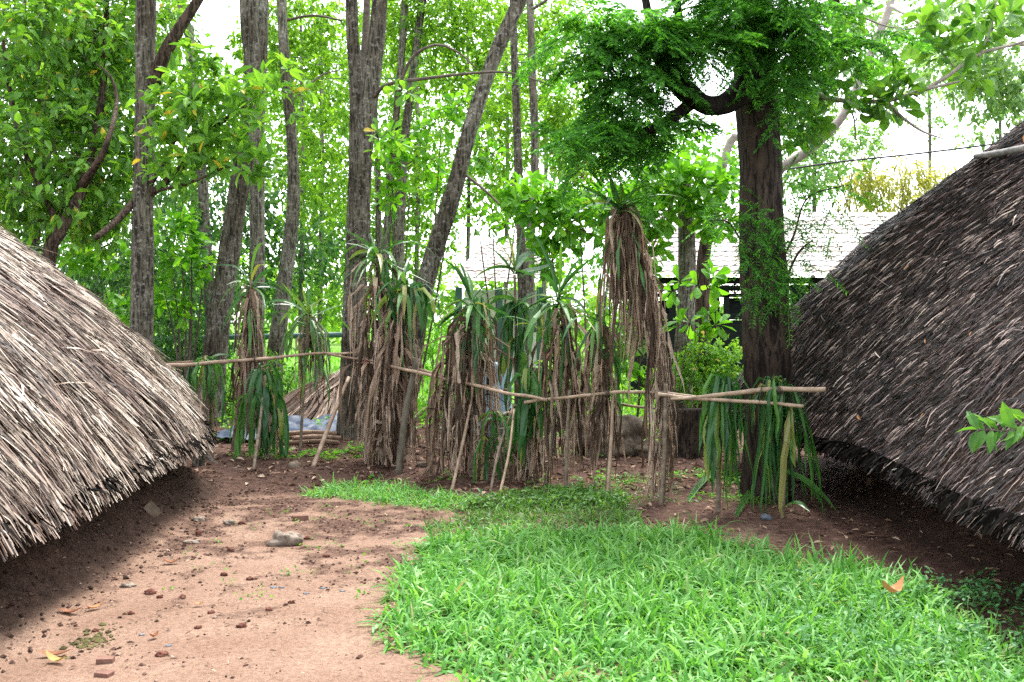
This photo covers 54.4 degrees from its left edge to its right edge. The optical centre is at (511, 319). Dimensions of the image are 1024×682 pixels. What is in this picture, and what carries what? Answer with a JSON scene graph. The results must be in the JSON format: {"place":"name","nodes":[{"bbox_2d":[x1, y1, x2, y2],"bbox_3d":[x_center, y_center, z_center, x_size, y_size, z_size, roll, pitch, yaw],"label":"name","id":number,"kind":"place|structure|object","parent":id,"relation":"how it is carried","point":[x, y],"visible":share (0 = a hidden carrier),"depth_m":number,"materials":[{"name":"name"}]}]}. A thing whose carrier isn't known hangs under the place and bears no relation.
{"place":"outdoors","nodes":[
{"label":"outdoors","id":0,"kind":"place"},
{"bbox_2d":[0,322,1023,681],"bbox_3d":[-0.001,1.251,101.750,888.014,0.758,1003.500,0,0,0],"label":"ground","id":1,"kind":"structure","parent":0,"point":[296,648],"depth_m":6.48,"materials":[{"name":"soil"}]},
{"bbox_2d":[38,649,70,654],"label":"fallen leaf","id":2,"kind":"object","parent":1,"relation":"on","point":[54,652],"visible":0.92,"depth_m":4.74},
{"bbox_2d":[46,650,65,660],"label":"fallen leaf","id":3,"kind":"object","parent":1,"relation":"on","point":[50,656],"visible":1,"depth_m":4.63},
{"bbox_2d":[55,622,124,658],"bbox_3d":[-2.083,1.599,4.973,0.384,0.027,0.580,0,0,0],"label":"moss patch","id":4,"kind":"object","parent":1,"relation":"on","point":[96,638],"visible":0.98,"depth_m":4.96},
{"bbox_2d":[0,0,186,325],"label":"background tree","id":5,"kind":"object","parent":1,"relation":"on","point":[82,284],"visible":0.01,"depth_m":23.86,"materials":[{"name":"green plant"}]},
{"bbox_2d":[0,0,200,274],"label":"bushy tree","id":6,"kind":"object","parent":1,"relation":"on","point":[79,170],"visible":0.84,"depth_m":12.11,"materials":[{"name":"green plant"}]},
{"bbox_2d":[93,669,114,677],"bbox_3d":[-1.807,1.570,4.415,0.074,0.020,0.055,0,0,18],"label":"brick","id":7,"kind":"object","parent":1,"relation":"on","point":[103,673],"visible":1,"depth_m":4.40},
{"bbox_2d":[96,655,114,663],"bbox_3d":[-1.881,1.576,4.608,0.079,0.026,0.050,0,0,-6],"label":"brick","id":8,"kind":"object","parent":1,"relation":"on","point":[105,659],"visible":1,"depth_m":4.59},
{"bbox_2d":[0,221,218,562],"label":"thatched hut","id":9,"kind":"object","parent":1,"relation":"on","point":[97,405],"visible":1,"depth_m":6.70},
{"bbox_2d":[0,0,242,356],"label":"shade tree","id":10,"kind":"object","parent":1,"relation":"on","point":[98,287],"visible":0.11,"depth_m":17.98,"materials":[{"name":"green plant"}]},
{"bbox_2d":[0,0,246,343],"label":"slender tree","id":11,"kind":"object","parent":1,"relation":"on","point":[123,262],"visible":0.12,"depth_m":15.66,"materials":[{"name":"green plant"}]},
{"bbox_2d":[119,583,135,587],"bbox_3d":[-2.295,1.589,5.952,0.101,0.029,0.073,0,0,16],"label":"stone","id":12,"kind":"object","parent":1,"relation":"on","point":[128,585],"visible":1,"depth_m":5.94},
{"bbox_2d":[0,464,255,672],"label":"loose clods","id":13,"kind":"object","parent":1,"relation":"on","point":[10,635],"visible":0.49,"depth_m":6.58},
{"bbox_2d":[58,203,217,384],"bbox_3d":[-5.380,-0.078,14.166,2.427,3.302,0.937,0,0,-18],"label":"broadleaf shrub","id":14,"kind":"object","parent":1,"relation":"on","point":[190,254],"visible":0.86,"depth_m":14.26,"materials":[{"name":"green plant"}]},
{"bbox_2d":[143,500,161,517],"bbox_3d":[-2.713,1.434,7.511,0.138,0.148,0.020,0,0,-28],"label":"roof tile","id":15,"kind":"object","parent":1,"relation":"on","point":[150,507],"visible":1,"depth_m":7.50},
{"bbox_2d":[155,650,168,656],"bbox_3d":[-1.651,1.582,4.693,0.066,0.037,0.052,0,0,0],"label":"stone","id":16,"kind":"object","parent":1,"relation":"on","point":[161,653],"visible":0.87,"depth_m":4.68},
{"bbox_2d":[87,1,267,333],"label":"background tree","id":17,"kind":"object","parent":1,"relation":"on","point":[213,199],"visible":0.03,"depth_m":25.93,"materials":[{"name":"green plant"}]},
{"bbox_2d":[109,0,265,328],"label":"mottled tree","id":18,"kind":"object","parent":1,"relation":"on","point":[203,191],"visible":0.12,"depth_m":15.94,"materials":[{"name":"grey plant"}]},
{"bbox_2d":[153,312,236,398],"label":"bush","id":19,"kind":"object","parent":1,"relation":"on","point":[170,356],"visible":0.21,"depth_m":15.87,"materials":[{"name":"green plant"}]},
{"bbox_2d":[192,453,205,465],"bbox_3d":[-3.334,1.338,10.592,0.136,0.529,0.137,0,0,29],"label":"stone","id":20,"kind":"object","parent":1,"relation":"on","point":[197,461],"visible":0.15,"depth_m":10.55,"materials":[{"name":"grey stone"}]},
{"bbox_2d":[93,0,319,347],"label":"straight tree","id":21,"kind":"object","parent":1,"relation":"on","point":[151,126],"visible":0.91,"depth_m":10.93,"materials":[{"name":"green plant"}]},
{"bbox_2d":[185,353,232,449],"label":"dragon plant","id":22,"kind":"object","parent":1,"relation":"on","point":[206,373],"visible":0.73,"depth_m":11.42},
{"bbox_2d":[196,0,260,425],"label":"curving tree","id":23,"kind":"object","parent":1,"relation":"on","point":[229,252],"visible":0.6,"depth_m":14.38,"materials":[{"name":"grey plant"}]},
{"bbox_2d":[205,449,255,470],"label":"dead branch","id":24,"kind":"object","parent":1,"relation":"on","point":[210,457],"visible":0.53,"depth_m":10.84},
{"bbox_2d":[0,483,481,674],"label":"leaf litter","id":25,"kind":"object","parent":1,"relation":"on","point":[25,659],"visible":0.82,"depth_m":6.01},
{"bbox_2d":[182,345,310,413],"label":"bush","id":26,"kind":"object","parent":1,"relation":"on","point":[289,383],"visible":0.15,"depth_m":16.48,"materials":[{"name":"green plant"}]},
{"bbox_2d":[154,332,341,350],"bbox_3d":[-5.006,0.964,19.000,4.154,1.471,0.110,0,0,0],"label":"pipe railing","id":27,"kind":"object","parent":1,"relation":"on","point":[331,335],"visible":0.03,"depth_m":18.95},
{"bbox_2d":[206,243,296,450],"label":"dragon plant","id":28,"kind":"object","parent":1,"relation":"on","point":[250,326],"visible":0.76,"depth_m":11.43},
{"bbox_2d":[168,25,345,386],"bbox_3d":[-5.387,-2.429,21.665,3.785,8.152,3.563,0,0,0],"label":"background tree","id":29,"kind":"object","parent":1,"relation":"on","point":[304,261],"visible":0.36,"depth_m":21.89,"materials":[{"name":"green plant"}]},
{"bbox_2d":[246,0,268,379],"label":"pale tree","id":30,"kind":"object","parent":1,"relation":"on","point":[257,216],"visible":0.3,"depth_m":15.51,"materials":[{"name":"grey plant"}]},
{"bbox_2d":[230,363,288,458],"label":"dragon plant","id":31,"kind":"object","parent":1,"relation":"on","point":[273,420],"visible":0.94,"depth_m":10.94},
{"bbox_2d":[215,413,336,439],"bbox_3d":[-2.975,1.418,13.500,1.550,0.242,2.200,0,0,0],"label":"tarpaulin","id":32,"kind":"object","parent":1,"relation":"on","point":[294,423],"visible":0.3,"depth_m":13.12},
{"bbox_2d":[266,530,303,546],"bbox_3d":[-1.632,1.583,7.153,0.271,0.138,0.196,0,0,0],"label":"stone","id":33,"kind":"object","parent":1,"relation":"on","point":[281,538],"visible":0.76,"depth_m":7.08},
{"bbox_2d":[224,0,362,393],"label":"swaying tree","id":34,"kind":"object","parent":1,"relation":"on","point":[285,46],"visible":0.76,"depth_m":17.97,"materials":[{"name":"green plant"}]},
{"bbox_2d":[288,461,301,467],"bbox_3d":[-2.285,1.549,10.460,0.151,0.136,0.088,0,0,0],"label":"stone","id":35,"kind":"object","parent":1,"relation":"on","point":[294,464],"visible":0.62,"depth_m":10.43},
{"bbox_2d":[227,0,374,376],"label":"background tree","id":36,"kind":"object","parent":1,"relation":"on","point":[274,102],"visible":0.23,"depth_m":27.01,"materials":[{"name":"green plant"}]},
{"bbox_2d":[293,515,308,520],"bbox_3d":[-1.693,1.588,7.978,0.126,0.040,0.054,0,0,-11],"label":"brick","id":37,"kind":"object","parent":1,"relation":"on","point":[301,517],"visible":1,"depth_m":7.96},
{"bbox_2d":[253,266,356,456],"bbox_3d":[-2.264,0.479,11.248,1.176,2.204,0.952,0,0,-43],"label":"dragon plant","id":38,"kind":"object","parent":1,"relation":"on","point":[309,339],"visible":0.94,"depth_m":11.16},
{"bbox_2d":[289,439,338,444],"bbox_3d":[-2.411,1.485,12.060,0.624,0.082,0.061,0,0,0],"label":"firewood log","id":39,"kind":"object","parent":1,"relation":"on","point":[316,441],"visible":0.78,"depth_m":12.04,"materials":[{"name":"brown wood"}]},
{"bbox_2d":[292,434,340,440],"bbox_3d":[-2.353,1.418,11.979,0.582,0.080,0.061,0,0,0],"label":"firewood log","id":40,"kind":"object","parent":39,"relation":"on","point":[315,436],"visible":0.81,"depth_m":11.96,"materials":[{"name":"brown wood"}]},
{"bbox_2d":[281,369,377,419],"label":"thatched roof","id":41,"kind":"structure","parent":1,"relation":"on","point":[291,400],"depth_m":14.48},
{"bbox_2d":[307,214,432,456],"bbox_3d":[-1.575,0.204,10.912,1.341,2.766,1.120,0,0,29],"label":"dragon plant","id":42,"kind":"object","parent":1,"relation":"on","point":[366,347],"visible":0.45,"depth_m":10.91,"materials":[{"name":"plant"}]},
{"bbox_2d":[264,0,510,209],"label":"background tree","id":43,"kind":"object","parent":1,"relation":"on","point":[383,80],"visible":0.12,"depth_m":33.73,"materials":[{"name":"green plant"}]},
{"bbox_2d":[297,471,481,512],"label":"grass","id":44,"kind":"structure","parent":1,"relation":"on","point":[377,490],"depth_m":8.96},
{"bbox_2d":[327,1,473,316],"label":"background tree","id":45,"kind":"object","parent":1,"relation":"on","point":[416,219],"visible":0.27,"depth_m":28.12,"materials":[{"name":"green plant"}]},
{"bbox_2d":[363,254,439,466],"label":"dragon plant","id":46,"kind":"object","parent":1,"relation":"on","point":[405,303],"visible":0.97,"depth_m":10.52,"materials":[{"name":"plant"}]},
{"bbox_2d":[300,30,539,289],"bbox_3d":[-2.753,-3.462,29.216,7.699,10.224,3.156,0,0,-9],"label":"background tree","id":47,"kind":"object","parent":1,"relation":"on","point":[481,196],"visible":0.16,"depth_m":28.96,"materials":[{"name":"green plant"}]},
{"bbox_2d":[183,347,658,418],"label":"undergrowth","id":48,"kind":"object","parent":1,"relation":"on","point":[335,368],"depth_m":25.78,"materials":[{"name":"green plant"}]},
{"bbox_2d":[414,391,453,421],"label":"bush","id":49,"kind":"object","parent":1,"relation":"on","point":[423,415],"visible":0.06,"depth_m":15.03,"materials":[{"name":"green plant"}]},
{"bbox_2d":[372,84,505,412],"bbox_3d":[-1.056,-0.770,13.199,1.957,4.584,1.074,0,0,0],"label":"whorled sapling","id":50,"kind":"object","parent":1,"relation":"on","point":[484,166],"visible":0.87,"depth_m":13.08,"materials":[{"name":"green plant"}]},
{"bbox_2d":[419,311,463,407],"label":"bush","id":51,"kind":"object","parent":1,"relation":"on","point":[431,351],"visible":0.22,"depth_m":18.84,"materials":[{"name":"green plant"}]},
{"bbox_2d":[359,0,526,292],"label":"forked tree","id":52,"kind":"object","parent":1,"relation":"on","point":[417,35],"visible":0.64,"depth_m":19.04,"materials":[{"name":"green plant"}]},
{"bbox_2d":[336,0,553,439],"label":"twin trunk tree","id":53,"kind":"object","parent":1,"relation":"on","point":[365,73],"visible":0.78,"depth_m":12.38,"materials":[{"name":"grey plant"}]},
{"bbox_2d":[84,213,810,347],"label":"woods","id":54,"kind":"object","parent":1,"relation":"on","point":[443,301],"visible":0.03,"depth_m":61.83,"materials":[{"name":"green plant"}]},
{"bbox_2d":[411,332,489,476],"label":"dragon plant","id":55,"kind":"object","parent":1,"relation":"on","point":[431,429],"visible":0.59,"depth_m":10.03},
{"bbox_2d":[401,0,526,444],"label":"leaning tree","id":56,"kind":"object","parent":1,"relation":"on","point":[440,231],"visible":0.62,"depth_m":12.12,"materials":[{"name":"grey plant"}]},
{"bbox_2d":[415,259,516,476],"bbox_3d":[-0.451,0.502,9.938,1.008,2.217,1.052,0,0,0],"label":"dragon plant","id":57,"kind":"object","parent":1,"relation":"on","point":[475,332],"visible":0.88,"depth_m":9.91,"materials":[{"name":"plant"}]},
{"bbox_2d":[162,403,771,599],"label":"seedlings","id":58,"kind":"object","parent":1,"relation":"on","point":[625,412],"visible":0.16,"depth_m":9.82,"materials":[{"name":"green plant"}]},
{"bbox_2d":[434,170,548,361],"bbox_3d":[-0.264,-0.201,13.138,1.508,3.508,0.759,0,0,0],"label":"whorled sapling","id":59,"kind":"object","parent":1,"relation":"on","point":[500,226],"visible":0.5,"depth_m":13.02,"materials":[{"name":"green plant"}]},
{"bbox_2d":[475,362,512,436],"bbox_3d":[-0.251,1.026,13.000,0.524,1.000,0.524,0,0,0],"label":"plastic drum","id":60,"kind":"object","parent":1,"relation":"on","point":[500,400],"visible":0.06,"depth_m":12.78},
{"bbox_2d":[448,238,542,377],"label":"house","id":61,"kind":"structure","parent":1,"relation":"on","point":[472,268],"depth_m":25.20,"materials":[{"name":"tile"}]},
{"bbox_2d":[167,352,825,504],"bbox_3d":[-0.458,1.002,10.332,7.532,1.303,2.192,0,0,28],"label":"bamboo fence","id":62,"kind":"object","parent":1,"relation":"on","point":[665,394],"visible":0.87,"depth_m":9.44,"materials":[{"name":"wood"}]},
{"bbox_2d":[468,409,527,483],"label":"dragon plant","id":63,"kind":"object","parent":1,"relation":"on","point":[495,432],"visible":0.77,"depth_m":9.72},
{"bbox_2d":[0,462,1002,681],"bbox_3d":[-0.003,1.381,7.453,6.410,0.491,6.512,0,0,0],"label":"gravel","id":64,"kind":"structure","parent":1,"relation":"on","point":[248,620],"depth_m":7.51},
{"bbox_2d":[419,0,593,289],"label":"background tree","id":65,"kind":"object","parent":1,"relation":"on","point":[505,68],"visible":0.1,"depth_m":29.95,"materials":[{"name":"green plant"}]},
{"bbox_2d":[472,229,554,463],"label":"dragon plant","id":66,"kind":"object","parent":1,"relation":"on","point":[520,361],"visible":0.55,"depth_m":10.74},
{"bbox_2d":[503,367,547,482],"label":"dragon plant","id":67,"kind":"object","parent":1,"relation":"on","point":[522,433],"visible":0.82,"depth_m":9.56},
{"bbox_2d":[498,285,561,484],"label":"dragon plant","id":68,"kind":"object","parent":1,"relation":"on","point":[549,384],"visible":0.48,"depth_m":9.55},
{"bbox_2d":[175,422,890,500],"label":"leaf litter","id":69,"kind":"object","parent":1,"relation":"on","point":[869,481],"visible":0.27,"depth_m":10.22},
{"bbox_2d":[420,478,647,539],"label":"weeds","id":70,"kind":"object","parent":1,"relation":"on","point":[566,495],"visible":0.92,"depth_m":8.29,"materials":[{"name":"plant"}]},
{"bbox_2d":[464,0,611,368],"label":"paired tree","id":71,"kind":"object","parent":1,"relation":"on","point":[526,283],"visible":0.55,"depth_m":16.76,"materials":[{"name":"green plant"}]},
{"bbox_2d":[478,0,616,332],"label":"background tree","id":72,"kind":"object","parent":1,"relation":"on","point":[544,284],"visible":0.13,"depth_m":35.91,"materials":[{"name":"green plant"}]},
{"bbox_2d":[497,227,606,483],"bbox_3d":[0.463,0.341,9.450,1.107,2.547,1.183,0,0,-39],"label":"dragon plant","id":73,"kind":"object","parent":1,"relation":"on","point":[563,367],"visible":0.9,"depth_m":9.44,"materials":[{"name":"plant"}]},
{"bbox_2d":[533,337,644,425],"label":"bush","id":74,"kind":"object","parent":1,"relation":"on","point":[624,387],"visible":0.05,"depth_m":14.45,"materials":[{"name":"green plant"}]},
{"bbox_2d":[545,275,645,486],"bbox_3d":[0.791,0.587,9.225,0.883,2.055,0.735,0,0,-17],"label":"dragon plant","id":75,"kind":"object","parent":1,"relation":"on","point":[602,379],"visible":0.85,"depth_m":9.17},
{"bbox_2d":[570,413,647,457],"bbox_3d":[1.135,1.388,11.505,0.944,0.645,0.794,0,0,0],"label":"boulder","id":76,"kind":"object","parent":1,"relation":"on","point":[632,429],"visible":0.28,"depth_m":11.27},
{"bbox_2d":[497,150,739,414],"bbox_3d":[1.368,-0.267,12.065,3.245,3.682,1.105,0,0,-22],"label":"broadleaf shrub","id":77,"kind":"object","parent":1,"relation":"on","point":[681,172],"visible":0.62,"depth_m":11.97,"materials":[{"name":"green plant"}]},
{"bbox_2d":[569,157,684,499],"bbox_3d":[0.946,0.054,8.705,1.082,3.130,0.959,0,0,-43],"label":"dragon plant","id":78,"kind":"object","parent":1,"relation":"on","point":[627,256],"visible":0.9,"depth_m":8.73,"materials":[{"name":"plant"}]},
{"bbox_2d":[525,101,739,292],"bbox_3d":[3.526,-3.165,26.929,6.458,9.636,3.063,0,0,0],"label":"background tree","id":79,"kind":"object","parent":1,"relation":"on","point":[705,150],"visible":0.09,"depth_m":26.82,"materials":[{"name":"green plant"}]},
{"bbox_2d":[575,471,704,507],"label":"grass","id":80,"kind":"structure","parent":1,"relation":"on","point":[641,489],"depth_m":9.18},
{"bbox_2d":[633,439,661,456],"bbox_3d":[1.615,1.495,11.302,0.530,0.272,0.452,0,0,0],"label":"boulder","id":81,"kind":"object","parent":1,"relation":"on","point":[637,450],"visible":0.26,"depth_m":11.20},
{"bbox_2d":[667,183,695,432],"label":"snapped tree","id":82,"kind":"object","parent":1,"relation":"on","point":[686,256],"visible":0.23,"depth_m":12.71,"materials":[{"name":"brown plant"}]},
{"bbox_2d":[667,408,703,458],"bbox_3d":[1.945,1.285,11.202,0.488,0.582,0.479,0,0,-41],"label":"tree stump","id":83,"kind":"object","parent":1,"relation":"on","point":[688,437],"visible":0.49,"depth_m":11.02,"materials":[{"name":"wood"}]},
{"bbox_2d":[354,510,1023,681],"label":"grass","id":84,"kind":"structure","parent":1,"relation":"on","point":[559,578],"depth_m":5.21,"materials":[{"name":"plant"}]},
{"bbox_2d":[882,576,903,592],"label":"fallen leaf","id":85,"kind":"object","parent":84,"relation":"on","point":[897,586],"visible":1,"depth_m":5.42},
{"bbox_2d":[658,259,735,476],"bbox_3d":[1.802,0.496,9.812,0.804,2.175,0.443,0,0,0],"label":"whorled sapling","id":86,"kind":"object","parent":1,"relation":"on","point":[715,294],"visible":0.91,"depth_m":9.80,"materials":[{"name":"green plant"}]},
{"bbox_2d":[687,471,716,500],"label":"fallen strap leaf","id":87,"kind":"object","parent":1,"relation":"on","point":[698,485],"visible":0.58,"depth_m":9.14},
{"bbox_2d":[668,331,742,407],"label":"red flowered shrub","id":88,"kind":"object","parent":1,"relation":"on","point":[701,374],"visible":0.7,"depth_m":12.07,"materials":[{"name":"green plant"}]},
{"bbox_2d":[693,132,738,407],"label":"reddish tree","id":89,"kind":"object","parent":1,"relation":"on","point":[725,158],"visible":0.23,"depth_m":13.31,"materials":[{"name":"brown plant"}]},
{"bbox_2d":[506,0,933,503],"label":"feathery tree","id":90,"kind":"object","parent":1,"relation":"on","point":[751,36],"visible":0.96,"depth_m":8.24,"materials":[{"name":"green plant"}]},
{"bbox_2d":[698,373,753,511],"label":"dragon plant","id":91,"kind":"object","parent":1,"relation":"on","point":[718,426],"visible":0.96,"depth_m":8.16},
{"bbox_2d":[735,489,750,516],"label":"fallen strap leaf","id":92,"kind":"object","parent":1,"relation":"on","point":[744,499],"visible":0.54,"depth_m":8.35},
{"bbox_2d":[610,212,896,399],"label":"pavilion","id":93,"kind":"structure","parent":1,"relation":"on","point":[725,256],"depth_m":20.25,"materials":[{"name":"tile"}]},
{"bbox_2d":[759,513,771,519],"bbox_3d":[2.035,1.585,7.981,0.108,0.067,0.089,0,0,15],"label":"stone","id":94,"kind":"object","parent":1,"relation":"on","point":[764,516],"visible":0.97,"depth_m":7.96,"materials":[{"name":"stone"}]},
{"bbox_2d":[744,375,823,517],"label":"dragon plant","id":95,"kind":"object","parent":1,"relation":"on","point":[776,428],"visible":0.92,"depth_m":7.97,"materials":[{"name":"plant"}]},
{"bbox_2d":[785,500,809,511],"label":"fallen strap leaf","id":96,"kind":"object","parent":1,"relation":"on","point":[801,504],"visible":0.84,"depth_m":8.24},
{"bbox_2d":[794,473,824,509],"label":"fallen strap leaf","id":97,"kind":"object","parent":1,"relation":"on","point":[814,492],"visible":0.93,"depth_m":8.11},
{"bbox_2d":[786,469,837,511],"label":"fallen strap leaf","id":98,"kind":"object","parent":1,"relation":"on","point":[807,481],"visible":0.91,"depth_m":8.05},
{"bbox_2d":[632,496,1020,620],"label":"leaf litter","id":99,"kind":"object","parent":1,"relation":"on","point":[832,546],"visible":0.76,"depth_m":7.26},
{"bbox_2d":[782,93,893,284],"bbox_3d":[10.076,-3.905,32.205,5.636,11.111,2.780,0,0,-41],"label":"background tree","id":100,"kind":"object","parent":1,"relation":"on","point":[832,177],"visible":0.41,"depth_m":31.89,"materials":[{"name":"green plant"}]},
{"bbox_2d":[730,119,1023,549],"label":"thatched hut","id":101,"kind":"object","parent":1,"relation":"on","point":[954,241],"visible":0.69,"depth_m":7.72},
{"bbox_2d":[973,144,1023,158],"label":"pole","id":102,"kind":"object","parent":101,"relation":"on","point":[1007,151],"visible":1,"depth_m":7.67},
{"bbox_2d":[739,566,1023,681],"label":"creeping weeds","id":103,"kind":"object","parent":1,"relation":"on","point":[965,588],"visible":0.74,"depth_m":5.14,"materials":[{"name":"plant"}]},
{"bbox_2d":[821,143,958,250],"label":"yellow bamboo","id":104,"kind":"object","parent":1,"relation":"on","point":[867,184],"visible":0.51,"depth_m":33.72,"materials":[{"name":"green plant"}]},
{"bbox_2d":[779,0,1023,172],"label":"almond tree","id":105,"kind":"object","parent":1,"relation":"on","point":[929,25],"visible":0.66,"depth_m":9.16,"materials":[{"name":"green plant"}]},
{"bbox_2d":[805,0,1023,138],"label":"background tree","id":106,"kind":"object","parent":1,"relation":"on","point":[872,25],"visible":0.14,"depth_m":29.96,"materials":[{"name":"green plant"}]},
{"bbox_2d":[850,57,986,188],"bbox_3d":[15.571,-4.792,38.105,5.340,12.886,2.697,0,0,0],"label":"background tree","id":107,"kind":"object","parent":1,"relation":"on","point":[928,110],"visible":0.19,"depth_m":37.94,"materials":[{"name":"green plant"}]},
{"bbox_2d":[916,0,1023,150],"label":"hazy tree","id":108,"kind":"object","parent":1,"relation":"on","point":[1011,101],"visible":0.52,"depth_m":16.91,"materials":[{"name":"green plant"}]},
{"bbox_2d":[957,401,1023,454],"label":"leafy sapling","id":109,"kind":"object","parent":1,"relation":"on","point":[1007,416],"visible":1,"depth_m":4.20,"materials":[{"name":"green plant"}]},
{"bbox_2d":[0,0,1023,321],"label":"sky","id":110,"kind":"structure","parent":0,"point":[217,19],"materials":[{"name":"white"}]},
{"bbox_2d":[790,143,993,169],"bbox_3d":[6.169,-2.617,15.998,4.940,0.657,0.029,0,0,0],"label":"overhead cable","id":111,"kind":"object","parent":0,"point":[891,156],"visible":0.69,"depth_m":15.99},
{"bbox_3d":[-2.529,1.449,12.220,0.710,0.082,0.056,0,0,0],"label":"firewood log","id":112,"kind":"object","parent":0,"visible":0},
{"bbox_2d":[289,430,336,435],"bbox_3d":[-2.470,1.385,12.140,0.667,0.081,0.063,0,0,0],"label":"firewood log","id":113,"kind":"object","parent":112,"relation":"on","point":[297,432],"visible":0.66,"depth_m":12.12,"materials":[{"name":"brown wood"}]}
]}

